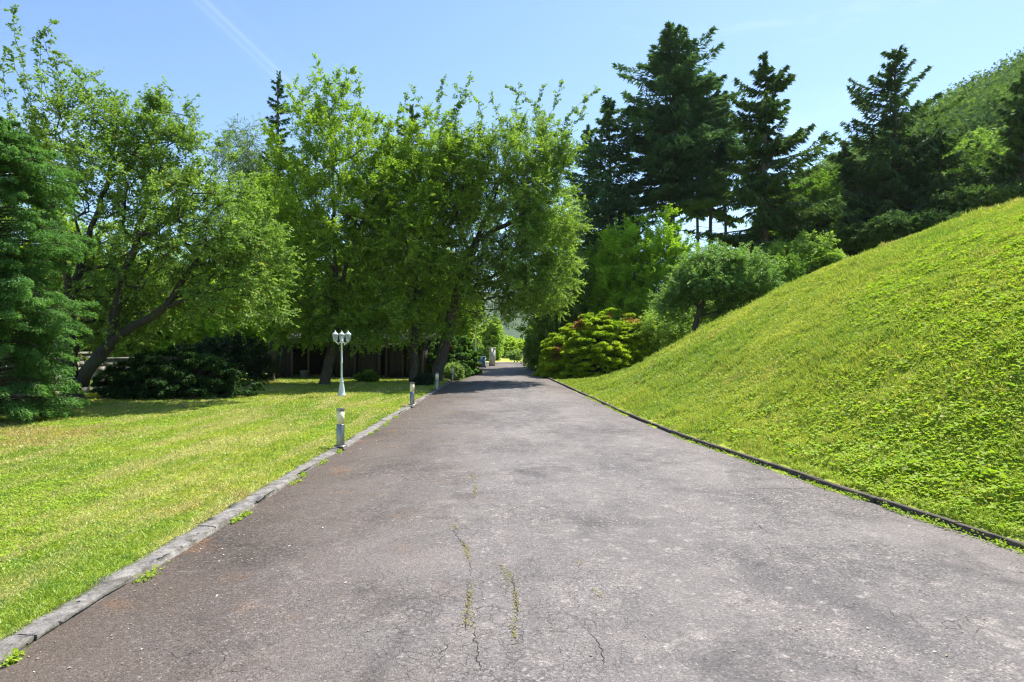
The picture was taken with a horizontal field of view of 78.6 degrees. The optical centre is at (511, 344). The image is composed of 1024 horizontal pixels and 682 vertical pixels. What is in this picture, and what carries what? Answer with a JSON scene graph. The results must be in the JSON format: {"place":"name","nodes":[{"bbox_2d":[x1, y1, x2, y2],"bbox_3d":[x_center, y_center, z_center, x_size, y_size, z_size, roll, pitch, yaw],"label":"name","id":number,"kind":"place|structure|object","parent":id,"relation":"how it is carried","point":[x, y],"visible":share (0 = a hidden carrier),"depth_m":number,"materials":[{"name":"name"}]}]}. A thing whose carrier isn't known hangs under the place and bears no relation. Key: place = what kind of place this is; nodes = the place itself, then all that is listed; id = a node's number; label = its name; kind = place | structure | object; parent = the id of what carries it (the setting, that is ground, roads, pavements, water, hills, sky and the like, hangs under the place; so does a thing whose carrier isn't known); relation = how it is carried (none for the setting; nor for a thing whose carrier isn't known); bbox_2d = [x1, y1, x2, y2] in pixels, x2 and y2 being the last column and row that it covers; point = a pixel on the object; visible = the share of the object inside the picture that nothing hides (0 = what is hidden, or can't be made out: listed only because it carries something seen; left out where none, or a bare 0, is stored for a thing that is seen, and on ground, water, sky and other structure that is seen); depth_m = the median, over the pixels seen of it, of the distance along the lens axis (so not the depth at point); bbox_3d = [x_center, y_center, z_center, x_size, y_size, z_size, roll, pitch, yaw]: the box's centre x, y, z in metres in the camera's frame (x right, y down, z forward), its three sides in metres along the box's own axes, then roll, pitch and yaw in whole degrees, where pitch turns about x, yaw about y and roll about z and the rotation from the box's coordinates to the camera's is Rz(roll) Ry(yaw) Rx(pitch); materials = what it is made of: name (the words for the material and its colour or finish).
{"place":"outdoors","nodes":[
{"label":"outdoors","id":0,"kind":"place"},
{"bbox_2d":[0,373,450,640],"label":"lawn grass","id":1,"kind":"structure","parent":0,"point":[310,393],"depth_m":8.13,"materials":[{"name":"green plant"}]},
{"bbox_2d":[107,258,647,339],"bbox_3d":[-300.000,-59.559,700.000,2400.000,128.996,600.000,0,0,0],"label":"hill","id":2,"kind":"structure","parent":0,"point":[514,333],"depth_m":536.37,"materials":[{"name":"green plant"}]},
{"bbox_2d":[485,362,522,363],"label":"street","id":3,"kind":"structure","parent":0,"point":[505,362],"depth_m":51.91,"materials":[{"name":"grey asphalt"}]},
{"bbox_2d":[0,364,1023,681],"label":"driveway","id":4,"kind":"structure","parent":0,"point":[618,508],"depth_m":4.21,"materials":[{"name":"grey asphalt"}]},
{"bbox_2d":[0,381,452,662],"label":"kerb","id":5,"kind":"structure","parent":4,"relation":"on","point":[40,627],"depth_m":4.59,"materials":[{"name":"concrete"}]},
{"bbox_2d":[334,408,346,446],"bbox_3d":[-2.580,1.244,9.420,0.196,0.572,0.196,0,0,0],"label":"bollard light","id":6,"kind":"object","parent":5,"relation":"on","point":[340,429],"visible":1,"depth_m":9.37,"materials":[{"name":"metal"}]},
{"bbox_2d":[408,382,415,404],"bbox_3d":[-2.520,1.244,15.800,0.196,0.572,0.196,0,0,0],"label":"bollard light","id":7,"kind":"object","parent":5,"relation":"on","point":[412,393],"visible":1,"depth_m":15.75,"materials":[{"name":"metal"}]},
{"bbox_2d":[435,373,438,389],"bbox_3d":[-2.550,1.244,21.300,0.196,0.572,0.196,0,0,0],"label":"bollard light","id":8,"kind":"object","parent":5,"relation":"on","point":[436,381],"visible":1,"depth_m":21.25,"materials":[{"name":"metal"}]},
{"bbox_2d":[450,367,454,380],"bbox_3d":[-2.500,1.244,26.300,0.196,0.572,0.196,0,0,0],"label":"bollard light","id":9,"kind":"object","parent":5,"relation":"on","point":[452,373],"visible":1,"depth_m":26.26,"materials":[{"name":"metal"}]},
{"bbox_2d":[478,357,485,367],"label":"bin","id":10,"kind":"object","parent":4,"relation":"on","point":[482,360],"visible":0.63,"depth_m":41.73,"materials":[{"name":"blue plastic"}]},
{"bbox_2d":[0,396,1023,666],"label":"kerb weeds","id":11,"kind":"object","parent":4,"relation":"on","point":[16,656],"visible":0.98,"depth_m":5.70,"materials":[{"name":"green plant"}]},
{"bbox_2d":[451,475,604,645],"bbox_3d":[-0.061,1.558,5.402,0.973,0.026,4.360,0,0,-7],"label":"crack moss","id":12,"kind":"object","parent":4,"relation":"on","point":[513,630],"visible":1,"depth_m":3.88,"materials":[{"name":"green plant"}]},
{"bbox_2d":[408,464,794,669],"bbox_3d":[0.678,1.572,5.581,5.473,0.036,5.232,0,0,0],"label":"road crack","id":13,"kind":"object","parent":4,"relation":"on","point":[517,608],"visible":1,"depth_m":3.60,"materials":[{"name":"black asphalt"}]},
{"bbox_2d":[532,369,1023,549],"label":"kerb","id":14,"kind":"structure","parent":4,"relation":"on","point":[950,522],"depth_m":6.79,"materials":[{"name":"grey concrete"}]},
{"bbox_2d":[0,183,1023,646],"bbox_3d":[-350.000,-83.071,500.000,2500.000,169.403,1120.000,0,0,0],"label":"lawn","id":15,"kind":"structure","parent":0,"point":[952,517],"depth_m":7.64,"materials":[{"name":"green plant"}]},
{"bbox_2d":[16,395,67,411],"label":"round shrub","id":16,"kind":"object","parent":15,"relation":"on","point":[51,401],"visible":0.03,"depth_m":14.25,"materials":[{"name":"plant"}]},
{"bbox_2d":[0,352,91,400],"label":"block wall","id":17,"kind":"structure","parent":15,"relation":"on","point":[80,365],"depth_m":18.07,"materials":[{"name":"concrete"}]},
{"bbox_2d":[0,116,99,420],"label":"yew tree","id":18,"kind":"object","parent":15,"relation":"on","point":[24,158],"visible":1,"depth_m":12.40,"materials":[{"name":"green plant"}]},
{"bbox_2d":[0,202,113,309],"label":"background tree","id":19,"kind":"object","parent":15,"relation":"on","point":[72,225],"visible":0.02,"depth_m":37.72,"materials":[{"name":"green plant"}]},
{"bbox_2d":[8,309,107,357],"bbox_3d":[-20.727,-0.025,28.848,4.578,3.681,4.278,0,0,-19],"label":"bush","id":20,"kind":"object","parent":15,"relation":"on","point":[80,346],"visible":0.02,"depth_m":28.20,"materials":[{"name":"green plant"}]},
{"bbox_2d":[3,217,161,304],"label":"background tree","id":21,"kind":"object","parent":15,"relation":"on","point":[83,227],"visible":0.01,"depth_m":38.94,"materials":[{"name":"green plant"}]},
{"bbox_2d":[82,311,161,356],"bbox_3d":[-19.168,-0.107,30.066,5.179,3.843,4.659,0,0,0],"label":"bush","id":22,"kind":"object","parent":15,"relation":"on","point":[128,351],"visible":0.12,"depth_m":29.15,"materials":[{"name":"green plant"}]},
{"bbox_2d":[92,356,199,391],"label":"block wall","id":23,"kind":"structure","parent":15,"relation":"on","point":[112,361],"depth_m":20.38,"materials":[{"name":"concrete"}]},
{"bbox_2d":[0,3,304,402],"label":"old tree","id":24,"kind":"object","parent":15,"relation":"on","point":[246,239],"visible":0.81,"depth_m":16.44,"materials":[{"name":"green plant"}]},
{"bbox_2d":[124,311,200,352],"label":"bush","id":25,"kind":"object","parent":15,"relation":"on","point":[165,344],"visible":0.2,"depth_m":29.59,"materials":[{"name":"green plant"}]},
{"bbox_2d":[111,259,237,344],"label":"lime tree","id":26,"kind":"object","parent":15,"relation":"on","point":[193,332],"visible":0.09,"depth_m":29.33,"materials":[{"name":"green plant"}]},
{"bbox_2d":[89,345,265,399],"bbox_3d":[-9.792,0.889,18.666,4.847,1.795,3.289,0,0,0],"label":"juniper bush","id":27,"kind":"object","parent":15,"relation":"on","point":[150,375],"visible":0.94,"depth_m":17.88,"materials":[{"name":"green plant"}]},
{"bbox_2d":[171,240,225,284],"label":"background tree","id":28,"kind":"object","parent":15,"relation":"on","point":[179,255],"depth_m":44.09,"materials":[{"name":"green plant"}]},
{"bbox_2d":[0,401,400,570],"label":"lawn clover","id":29,"kind":"object","parent":15,"relation":"on","point":[48,498],"visible":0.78,"depth_m":6.79,"materials":[{"name":"green plant"}]},
{"bbox_2d":[172,329,283,384],"bbox_3d":[-11.179,0.573,24.449,4.716,2.493,3.028,0,0,0],"label":"hedge","id":30,"kind":"object","parent":15,"relation":"on","point":[253,366],"visible":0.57,"depth_m":24.11,"materials":[{"name":"green plant"}]},
{"bbox_2d":[200,113,275,239],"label":"birch tree","id":31,"kind":"object","parent":15,"relation":"on","point":[247,162],"visible":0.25,"depth_m":33.37,"materials":[{"name":"green plant"}]},
{"bbox_2d":[182,267,296,363],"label":"lime tree","id":32,"kind":"object","parent":15,"relation":"on","point":[209,328],"visible":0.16,"depth_m":28.76,"materials":[{"name":"green plant"}]},
{"bbox_2d":[223,174,323,380],"bbox_3d":[-10.121,-2.686,26.553,4.109,9.026,6.160,0,0,0],"label":"slim tree","id":33,"kind":"object","parent":15,"relation":"on","point":[272,342],"visible":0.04,"depth_m":26.13,"materials":[{"name":"green plant"}]},
{"bbox_2d":[243,70,322,329],"bbox_3d":[-11.852,-6.184,32.845,4.446,16.484,4.420,0,0,0],"label":"pointed conifer","id":34,"kind":"object","parent":15,"relation":"on","point":[279,95],"visible":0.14,"depth_m":32.92,"materials":[{"name":"green plant"}]},
{"bbox_2d":[299,370,306,376],"bbox_3d":[-9.612,1.390,28.900,0.410,0.380,0.400,0,0,0],"label":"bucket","id":35,"kind":"object","parent":15,"relation":"on","point":[303,373],"visible":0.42,"depth_m":28.75,"materials":[{"name":"plastic"}]},
{"bbox_2d":[234,52,432,384],"bbox_3d":[-6.697,-4.607,23.877,7.209,12.915,6.727,0,0,0],"label":"broadleaf tree","id":36,"kind":"object","parent":15,"relation":"on","point":[338,294],"visible":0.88,"depth_m":23.07,"materials":[{"name":"green plant"}]},
{"bbox_2d":[332,330,350,395],"bbox_3d":[-5.087,0.557,18.828,0.560,2.000,0.533,0,0,0],"label":"lamp post","id":37,"kind":"object","parent":15,"relation":"on","point":[341,391],"visible":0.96,"depth_m":18.75,"materials":[{"name":"white metal"}]},
{"bbox_2d":[291,205,410,332],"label":"background tree","id":38,"kind":"object","parent":15,"relation":"on","point":[313,241],"depth_m":39.01,"materials":[{"name":"green plant"}]},
{"bbox_2d":[274,333,436,377],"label":"shed","id":39,"kind":"structure","parent":15,"relation":"on","point":[387,361],"depth_m":28.58,"materials":[{"name":"brown wood"}]},
{"bbox_2d":[352,369,379,381],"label":"round shrub","id":40,"kind":"object","parent":15,"relation":"on","point":[370,375],"visible":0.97,"depth_m":25.52,"materials":[{"name":"green plant"}]},
{"bbox_2d":[322,217,484,346],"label":"background tree","id":41,"kind":"object","parent":15,"relation":"on","point":[467,327],"visible":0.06,"depth_m":40.95,"materials":[{"name":"green plant"}]},
{"bbox_2d":[387,103,438,319],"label":"conifer","id":42,"kind":"object","parent":15,"relation":"on","point":[416,116],"visible":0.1,"depth_m":44.79,"materials":[{"name":"plant"}]},
{"bbox_2d":[412,369,434,385],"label":"round shrub","id":43,"kind":"object","parent":15,"relation":"on","point":[426,377],"visible":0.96,"depth_m":23.26,"materials":[{"name":"green plant"}]},
{"bbox_2d":[346,71,503,382],"bbox_3d":[-3.647,-4.686,25.733,6.469,13.004,5.994,0,0,-29],"label":"broadleaf tree","id":44,"kind":"object","parent":15,"relation":"on","point":[438,263],"visible":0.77,"depth_m":24.78,"materials":[{"name":"green plant"}]},
{"bbox_2d":[401,334,473,377],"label":"juniper bush","id":45,"kind":"object","parent":15,"relation":"on","point":[456,354],"visible":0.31,"depth_m":29.58,"materials":[{"name":"green plant"}]},
{"bbox_2d":[408,247,488,349],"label":"background tree","id":46,"kind":"object","parent":15,"relation":"on","point":[476,322],"visible":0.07,"depth_m":43.05,"materials":[{"name":"green plant"}]},
{"bbox_2d":[443,360,464,380],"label":"round shrub","id":47,"kind":"object","parent":15,"relation":"on","point":[459,373],"visible":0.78,"depth_m":27.76,"materials":[{"name":"green plant"}]},
{"bbox_2d":[449,333,482,374],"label":"green shrub","id":48,"kind":"object","parent":15,"relation":"on","point":[464,343],"visible":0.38,"depth_m":31.81,"materials":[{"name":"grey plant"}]},
{"bbox_2d":[475,327,476,350],"bbox_3d":[-2.283,0.290,39.500,0.192,2.820,0.192,0,0,0],"label":"slim post","id":49,"kind":"object","parent":15,"relation":"on","point":[475,338],"visible":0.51,"depth_m":39.46,"materials":[{"name":"metal"}]},
{"bbox_2d":[469,330,484,356],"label":"bush","id":50,"kind":"object","parent":15,"relation":"on","point":[479,350],"visible":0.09,"depth_m":77.74,"materials":[{"name":"green plant"}]},
{"bbox_2d":[478,313,505,359],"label":"background tree","id":51,"kind":"object","parent":15,"relation":"on","point":[495,339],"visible":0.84,"depth_m":61.99,"materials":[{"name":"green plant"}]},
{"bbox_2d":[489,348,494,365],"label":"gate post","id":52,"kind":"object","parent":15,"relation":"on","point":[491,356],"visible":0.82,"depth_m":45.77,"materials":[{"name":"paint"}]},
{"bbox_2d":[479,334,523,357],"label":"bush","id":53,"kind":"object","parent":15,"relation":"on","point":[512,343],"visible":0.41,"depth_m":72.82,"materials":[{"name":"green plant"}]},
{"bbox_2d":[416,79,600,380],"bbox_3d":[-0.385,-4.630,26.176,7.512,13.098,6.879,0,0,-39],"label":"broadleaf tree","id":54,"kind":"object","parent":15,"relation":"on","point":[519,281],"visible":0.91,"depth_m":25.40,"materials":[{"name":"green plant"}]},
{"bbox_2d":[505,348,522,361],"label":"bush","id":55,"kind":"object","parent":15,"relation":"on","point":[516,355],"visible":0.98,"depth_m":54.68,"materials":[{"name":"plant"}]},
{"bbox_2d":[514,294,580,369],"bbox_3d":[2.441,-1.084,39.336,4.071,6.058,5.350,0,0,31],"label":"dark shrub","id":56,"kind":"object","parent":15,"relation":"on","point":[531,349],"visible":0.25,"depth_m":38.35,"materials":[{"name":"green plant"}]},
{"bbox_2d":[520,183,592,337],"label":"broadleaf tree","id":57,"kind":"object","parent":15,"relation":"on","point":[546,329],"visible":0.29,"depth_m":36.19,"materials":[{"name":"green plant"}]},
{"bbox_2d":[557,124,619,248],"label":"tall conifer","id":58,"kind":"object","parent":15,"relation":"on","point":[593,197],"visible":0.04,"depth_m":45.44,"materials":[{"name":"green plant"}]},
{"bbox_2d":[568,239,619,325],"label":"background tree","id":59,"kind":"object","parent":15,"relation":"on","point":[583,307],"visible":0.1,"depth_m":41.05,"materials":[{"name":"green plant"}]},
{"bbox_2d":[532,307,663,378],"bbox_3d":[4.614,0.051,31.059,7.244,3.757,5.807,0,0,0],"label":"golden bush","id":60,"kind":"object","parent":15,"relation":"on","point":[599,344],"visible":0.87,"depth_m":29.60,"materials":[{"name":"green plant"}]},
{"bbox_2d":[563,95,665,303],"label":"tall conifer","id":61,"kind":"object","parent":15,"relation":"on","point":[617,195],"visible":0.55,"depth_m":41.90,"materials":[{"name":"green plant"}]},
{"bbox_2d":[576,203,702,343],"bbox_3d":[7.583,-3.184,35.854,8.088,9.601,6.668,0,0,0],"label":"bright tree","id":62,"kind":"object","parent":15,"relation":"on","point":[613,284],"visible":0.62,"depth_m":34.82,"materials":[{"name":"green plant"}]},
{"bbox_2d":[611,21,743,341],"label":"tall conifer","id":63,"kind":"object","parent":15,"relation":"on","point":[672,142],"visible":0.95,"depth_m":40.81,"materials":[{"name":"green plant"}]},
{"bbox_2d":[620,289,744,355],"bbox_3d":[9.577,-0.904,30.926,9.071,5.051,4.981,0,0,-26],"label":"understorey shrub","id":64,"kind":"object","parent":15,"relation":"on","point":[672,334],"visible":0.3,"depth_m":28.98,"materials":[{"name":"green plant"}]},
{"bbox_2d":[676,171,727,249],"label":"tall conifer","id":65,"kind":"object","parent":15,"relation":"on","point":[697,215],"visible":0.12,"depth_m":44.81,"materials":[{"name":"green plant"}]},
{"bbox_2d":[679,69,746,321],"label":"tall conifer","id":66,"kind":"object","parent":15,"relation":"on","point":[721,152],"visible":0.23,"depth_m":43.28,"materials":[{"name":"green plant"}]},
{"bbox_2d":[646,238,791,332],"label":"tree","id":67,"kind":"object","parent":15,"relation":"on","point":[717,271],"visible":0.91,"depth_m":23.38,"materials":[{"name":"green plant"}]},
{"bbox_2d":[702,105,758,233],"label":"tall conifer","id":68,"kind":"object","parent":15,"relation":"on","point":[725,224],"visible":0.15,"depth_m":45.91,"materials":[{"name":"green plant"}]},
{"bbox_2d":[682,50,864,259],"bbox_3d":[16.029,-8.085,38.182,9.411,19.504,9.176,0,0,39],"label":"tall spruce","id":69,"kind":"object","parent":15,"relation":"on","point":[760,194],"visible":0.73,"depth_m":37.21,"materials":[{"name":"green plant"}]},
{"bbox_2d":[751,252,806,286],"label":"leafy shrub","id":70,"kind":"object","parent":15,"relation":"on","point":[793,270],"visible":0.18,"depth_m":26.34,"materials":[{"name":"green plant"}]},
{"bbox_2d":[742,170,833,260],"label":"tall spruce","id":71,"kind":"object","parent":15,"relation":"on","point":[778,196],"depth_m":43.85,"materials":[{"name":"green plant"}]},
{"bbox_2d":[557,196,1023,539],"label":"bank grass","id":72,"kind":"structure","parent":15,"relation":"on","point":[762,306],"depth_m":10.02,"materials":[{"name":"green plant"}]},
{"bbox_2d":[749,228,848,275],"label":"background tree","id":73,"kind":"object","parent":15,"relation":"on","point":[814,256],"visible":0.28,"depth_m":32.67,"materials":[{"name":"green plant"}]},
{"bbox_2d":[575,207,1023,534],"bbox_3d":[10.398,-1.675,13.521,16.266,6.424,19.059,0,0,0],"label":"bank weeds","id":74,"kind":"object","parent":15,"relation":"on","point":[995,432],"visible":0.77,"depth_m":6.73,"materials":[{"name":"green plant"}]},
{"bbox_2d":[768,165,848,263],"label":"background tree","id":75,"kind":"object","parent":15,"relation":"on","point":[826,193],"visible":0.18,"depth_m":38.17,"materials":[{"name":"green plant"}]},
{"bbox_2d":[814,143,882,256],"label":"tall spruce","id":76,"kind":"object","parent":15,"relation":"on","point":[844,170],"visible":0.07,"depth_m":41.33,"materials":[{"name":"green plant"}]},
{"bbox_2d":[695,208,1023,518],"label":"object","id":77,"kind":"object","parent":15,"relation":"on","point":[981,450],"visible":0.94,"depth_m":8.07,"materials":[{"name":"green plant"}]},
{"bbox_2d":[745,47,1023,250],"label":"hill forest","id":78,"kind":"object","parent":15,"relation":"on","point":[979,105],"visible":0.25,"depth_m":85.13,"materials":[{"name":"green plant"}]},
{"bbox_2d":[823,206,969,252],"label":"background tree","id":79,"kind":"object","parent":15,"relation":"on","point":[869,231],"visible":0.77,"depth_m":34.56,"materials":[{"name":"green plant"}]},
{"bbox_2d":[800,44,996,255],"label":"tall spruce","id":80,"kind":"object","parent":15,"relation":"on","point":[892,172],"visible":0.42,"depth_m":40.04,"materials":[{"name":"green plant"}]},
{"bbox_2d":[839,121,1009,260],"bbox_3d":[26.834,-7.285,38.941,12.020,13.314,9.700,0,0,0],"label":"tall spruce","id":81,"kind":"object","parent":15,"relation":"on","point":[935,178],"visible":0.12,"depth_m":38.37,"materials":[{"name":"green plant"}]},
{"bbox_2d":[921,125,1013,184],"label":"background tree","id":82,"kind":"object","parent":15,"relation":"on","point":[965,141],"visible":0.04,"depth_m":49.44,"materials":[{"name":"green plant"}]},
{"bbox_2d":[923,180,1023,214],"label":"background tree","id":83,"kind":"object","parent":15,"relation":"on","point":[975,198],"visible":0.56,"depth_m":34.47,"materials":[{"name":"green plant"}]},
{"bbox_2d":[960,69,1023,196],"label":"tall spruce","id":84,"kind":"object","parent":15,"relation":"on","point":[1010,162],"visible":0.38,"depth_m":35.94,"materials":[{"name":"green plant"}]},
{"bbox_2d":[0,0,1023,291],"label":"sky","id":85,"kind":"structure","parent":0,"point":[228,52],"materials":[{"name":"blue"}]},
{"bbox_2d":[23,377,1018,671],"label":"fallen leaves","id":86,"kind":"object","parent":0,"point":[475,529],"visible":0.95,"depth_m":5.06,"materials":[{"name":"brown plant"}]}
]}

